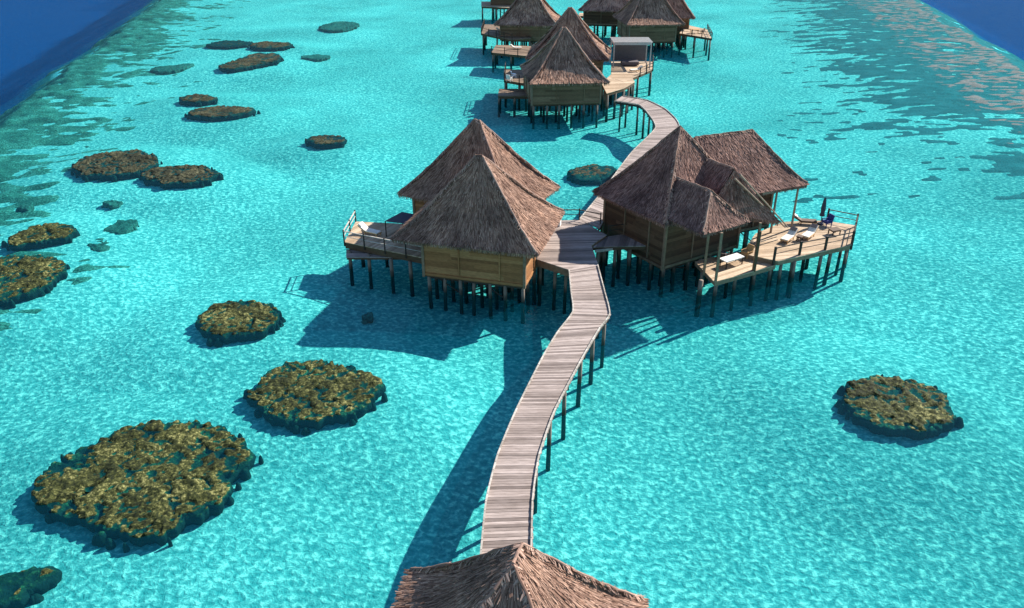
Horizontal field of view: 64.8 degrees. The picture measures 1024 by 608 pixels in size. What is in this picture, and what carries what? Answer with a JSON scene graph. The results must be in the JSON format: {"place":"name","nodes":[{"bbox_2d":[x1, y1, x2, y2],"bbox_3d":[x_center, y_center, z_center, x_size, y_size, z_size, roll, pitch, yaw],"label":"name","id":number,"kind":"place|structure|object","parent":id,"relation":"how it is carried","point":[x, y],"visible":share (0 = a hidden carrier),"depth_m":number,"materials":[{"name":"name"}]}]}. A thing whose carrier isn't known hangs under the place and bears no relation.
{"place":"outdoors","nodes":[
{"label":"outdoors","id":0,"kind":"place"},
{"bbox_2d":[0,0,1023,607],"bbox_3d":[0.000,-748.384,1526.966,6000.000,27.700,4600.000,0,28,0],"label":"seabed","id":1,"kind":"structure","parent":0,"point":[724,456],"depth_m":57.14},
{"bbox_2d":[15,204,35,211],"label":"coral head","id":2,"kind":"object","parent":1,"relation":"on","point":[24,207],"visible":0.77,"depth_m":78.92},
{"bbox_2d":[0,566,61,607],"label":"coral head","id":3,"kind":"object","parent":1,"relation":"on","point":[32,585],"visible":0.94,"depth_m":35.60},
{"bbox_2d":[0,254,70,308],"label":"coral head","id":4,"kind":"object","parent":1,"relation":"on","point":[27,278],"visible":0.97,"depth_m":63.28},
{"bbox_2d":[1,222,79,251],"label":"coral head","id":5,"kind":"object","parent":1,"relation":"on","point":[43,236],"visible":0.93,"depth_m":70.39},
{"bbox_2d":[87,238,109,251],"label":"coral head","id":6,"kind":"object","parent":1,"relation":"on","point":[101,247],"visible":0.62,"depth_m":70.39},
{"bbox_2d":[101,200,122,209],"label":"coral head","id":7,"kind":"object","parent":1,"relation":"on","point":[112,204],"visible":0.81,"depth_m":79.97},
{"bbox_2d":[71,149,162,182],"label":"coral head","id":8,"kind":"object","parent":1,"relation":"on","point":[114,166],"visible":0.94,"depth_m":88.20},
{"bbox_2d":[104,219,139,234],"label":"coral head","id":9,"kind":"object","parent":1,"relation":"on","point":[119,227],"visible":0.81,"depth_m":74.44},
{"bbox_2d":[0,0,250,330],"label":"reef","id":10,"kind":"object","parent":1,"relation":"on","point":[34,115],"visible":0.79,"depth_m":118.71},
{"bbox_2d":[31,419,263,552],"bbox_3d":[-19.061,9.414,42.904,10.763,2.304,9.668,13,30,23],"label":"coral head","id":11,"kind":"object","parent":1,"relation":"on","point":[158,482],"visible":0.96,"depth_m":41.45},
{"bbox_2d":[150,63,194,74],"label":"coral head","id":12,"kind":"object","parent":1,"relation":"on","point":[169,69],"visible":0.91,"depth_m":138.48},
{"bbox_2d":[139,164,223,189],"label":"coral head","id":13,"kind":"object","parent":1,"relation":"on","point":[186,176],"visible":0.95,"depth_m":84.91},
{"bbox_2d":[179,93,217,106],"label":"coral head","id":14,"kind":"object","parent":1,"relation":"on","point":[198,100],"visible":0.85,"depth_m":115.09},
{"bbox_2d":[184,105,260,121],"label":"coral head","id":15,"kind":"object","parent":1,"relation":"on","point":[217,113],"visible":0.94,"depth_m":108.52},
{"bbox_2d":[206,40,252,49],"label":"coral head","id":16,"kind":"object","parent":1,"relation":"on","point":[229,45],"visible":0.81,"depth_m":155.28},
{"bbox_2d":[195,299,285,347],"bbox_3d":[-19.364,1.688,57.831,6.196,2.232,5.638,-9,29,-17],"label":"coral head","id":17,"kind":"object","parent":1,"relation":"on","point":[217,325],"visible":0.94,"depth_m":56.70},
{"bbox_2d":[218,53,283,73],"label":"coral head","id":18,"kind":"object","parent":1,"relation":"on","point":[253,61],"visible":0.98,"depth_m":139.12},
{"bbox_2d":[249,41,294,51],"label":"coral head","id":19,"kind":"object","parent":1,"relation":"on","point":[268,46],"visible":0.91,"depth_m":153.42},
{"bbox_2d":[243,359,387,435],"bbox_3d":[-12.030,5.951,49.622,8.026,2.251,7.300,16,32,28],"label":"coral head","id":20,"kind":"object","parent":1,"relation":"on","point":[295,397],"visible":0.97,"depth_m":48.56},
{"bbox_2d":[301,54,330,61],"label":"coral head","id":21,"kind":"object","parent":1,"relation":"on","point":[317,58],"visible":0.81,"depth_m":147.34},
{"bbox_2d":[305,135,346,149],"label":"coral head","id":22,"kind":"object","parent":1,"relation":"on","point":[322,142],"visible":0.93,"depth_m":96.53},
{"bbox_2d":[318,21,359,32],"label":"coral head","id":23,"kind":"object","parent":1,"relation":"on","point":[339,27],"visible":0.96,"depth_m":178.93},
{"bbox_2d":[361,312,373,323],"bbox_3d":[-10.651,1.292,59.545,0.920,1.295,1.160,0,28,0],"label":"coral head","id":24,"kind":"object","parent":1,"relation":"on","point":[367,318],"visible":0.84,"depth_m":59.12},
{"bbox_2d":[342,119,564,323],"bbox_3d":[-4.425,-8.051,65.555,18.044,12.551,17.320,7,28,14],"label":"overwater bungalow","id":25,"kind":"object","parent":1,"relation":"on","point":[478,193],"visible":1,"depth_m":59.40,"materials":[{"name":"brown plant"}]},
{"bbox_2d":[357,221,381,236],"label":"sun lounger","id":26,"kind":"object","parent":25,"relation":"on","point":[363,226],"visible":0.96,"depth_m":65.49,"materials":[{"name":"white fabric"}]},
{"bbox_2d":[385,212,415,236],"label":"sunshade","id":27,"kind":"object","parent":25,"relation":"on","point":[402,217],"visible":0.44,"depth_m":65.11,"materials":[{"name":"fabric"}]},
{"bbox_2d":[481,0,514,23],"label":"overwater bungalow","id":28,"kind":"object","parent":1,"relation":"on","point":[496,5],"visible":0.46,"depth_m":188.50,"materials":[{"name":"brown wood"}]},
{"bbox_2d":[391,541,649,607],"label":"thatched pavilion","id":29,"kind":"structure","parent":1,"relation":"on","point":[520,575],"depth_m":26.61,"materials":[{"name":"brown plant"}]},
{"bbox_2d":[481,0,560,72],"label":"overwater bungalow","id":30,"kind":"object","parent":1,"relation":"on","point":[530,22],"visible":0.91,"depth_m":148.80,"materials":[{"name":"brown plant"}]},
{"bbox_2d":[480,264,610,553],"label":"boardwalk","id":31,"kind":"structure","parent":1,"relation":"on","point":[510,508],"depth_m":43.62,"materials":[{"name":"grey wood"}]},
{"bbox_2d":[536,208,606,313],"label":"deck platform","id":32,"kind":"structure","parent":1,"relation":"on","point":[571,244],"depth_m":62.49,"materials":[{"name":"grey wood"}]},
{"bbox_2d":[498,7,653,128],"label":"overwater bungalow","id":33,"kind":"object","parent":1,"relation":"on","point":[568,54],"visible":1,"depth_m":109.53,"materials":[{"name":"brown plant"}]},
{"bbox_2d":[610,37,652,67],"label":"pergola","id":34,"kind":"object","parent":33,"relation":"on","point":[629,50],"visible":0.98,"depth_m":126.66,"materials":[{"name":"white fabric"}]},
{"bbox_2d":[567,164,616,185],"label":"coral head","id":35,"kind":"object","parent":1,"relation":"on","point":[594,174],"visible":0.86,"depth_m":85.62},
{"bbox_2d":[577,0,628,41],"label":"overwater bungalow","id":36,"kind":"object","parent":1,"relation":"on","point":[598,13],"visible":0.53,"depth_m":165.60,"materials":[{"name":"brown plant"}]},
{"bbox_2d":[593,224,645,286],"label":"deck","id":37,"kind":"structure","parent":1,"relation":"on","point":[615,243],"depth_m":64.67,"materials":[{"name":"grey wood"}]},
{"bbox_2d":[580,95,678,231],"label":"boardwalk","id":38,"kind":"structure","parent":1,"relation":"on","point":[665,122],"depth_m":93.81,"materials":[{"name":"grey wood"}]},
{"bbox_2d":[579,0,712,60],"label":"overwater bungalow","id":39,"kind":"object","parent":1,"relation":"on","point":[659,22],"visible":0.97,"depth_m":150.45,"materials":[{"name":"brown plant"}]},
{"bbox_2d":[592,125,858,317],"bbox_3d":[18.374,-8.393,66.022,19.302,12.728,14.477,-16,32,-28],"label":"overwater bungalow","id":40,"kind":"object","parent":1,"relation":"on","point":[677,197],"visible":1,"depth_m":63.33,"materials":[{"name":"brown plant"}]},
{"bbox_2d":[717,247,729,256],"bbox_3d":[16.453,-3.963,62.849,0.769,0.990,0.690,21,34,35],"label":"deck chair","id":41,"kind":"object","parent":40,"relation":"on","point":[723,254],"visible":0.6,"depth_m":62.75,"materials":[{"name":"brown wood"}]},
{"bbox_2d":[719,253,744,268],"bbox_3d":[16.850,-3.292,61.927,1.900,0.650,0.800,-16,32,-28],"label":"deck table","id":42,"kind":"object","parent":40,"relation":"on","point":[732,257],"visible":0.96,"depth_m":61.74,"materials":[{"name":"white paint"}]},
{"bbox_2d":[741,243,754,258],"bbox_3d":[18.461,-4.132,63.173,0.769,0.990,0.690,-18,32,-31],"label":"deck chair","id":43,"kind":"object","parent":40,"relation":"on","point":[749,249],"visible":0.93,"depth_m":63.09,"materials":[{"name":"brown wood"}]},
{"bbox_2d":[780,226,797,243],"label":"sun lounger","id":44,"kind":"object","parent":40,"relation":"on","point":[790,234],"visible":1,"depth_m":65.29,"materials":[{"name":"white fabric"}]},
{"bbox_2d":[796,234,803,240],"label":"deck table","id":45,"kind":"object","parent":40,"relation":"on","point":[798,236],"visible":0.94,"depth_m":65.13,"materials":[{"name":"brown wood"}]},
{"bbox_2d":[794,214,816,224],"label":"sun lounger","id":46,"kind":"object","parent":40,"relation":"on","point":[805,220],"visible":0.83,"depth_m":68.11,"materials":[{"name":"white fabric"}]},
{"bbox_2d":[802,223,818,240],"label":"sun lounger","id":47,"kind":"object","parent":40,"relation":"on","point":[810,231],"visible":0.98,"depth_m":65.97,"materials":[{"name":"white fabric"}]},
{"bbox_2d":[817,198,825,224],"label":"parasol","id":48,"kind":"object","parent":40,"relation":"on","point":[823,209],"visible":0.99,"depth_m":67.83,"materials":[{"name":"fabric"}]},
{"bbox_2d":[821,213,834,226],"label":"deck chair","id":49,"kind":"object","parent":40,"relation":"on","point":[829,219],"visible":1,"depth_m":67.82,"materials":[{"name":"blue fabric"}]},
{"bbox_2d":[828,227,841,235],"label":"deck table","id":50,"kind":"object","parent":40,"relation":"on","point":[834,229],"visible":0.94,"depth_m":66.14,"materials":[{"name":"brown wood"}]},
{"bbox_2d":[762,0,1023,202],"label":"reef","id":51,"kind":"object","parent":1,"relation":"on","point":[993,82],"visible":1,"depth_m":134.76},
{"bbox_2d":[834,374,963,440],"bbox_3d":[22.895,6.537,48.479,7.027,2.275,6.299,0,28,0],"label":"coral head","id":52,"kind":"object","parent":1,"relation":"on","point":[898,406],"visible":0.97,"depth_m":47.44}
]}

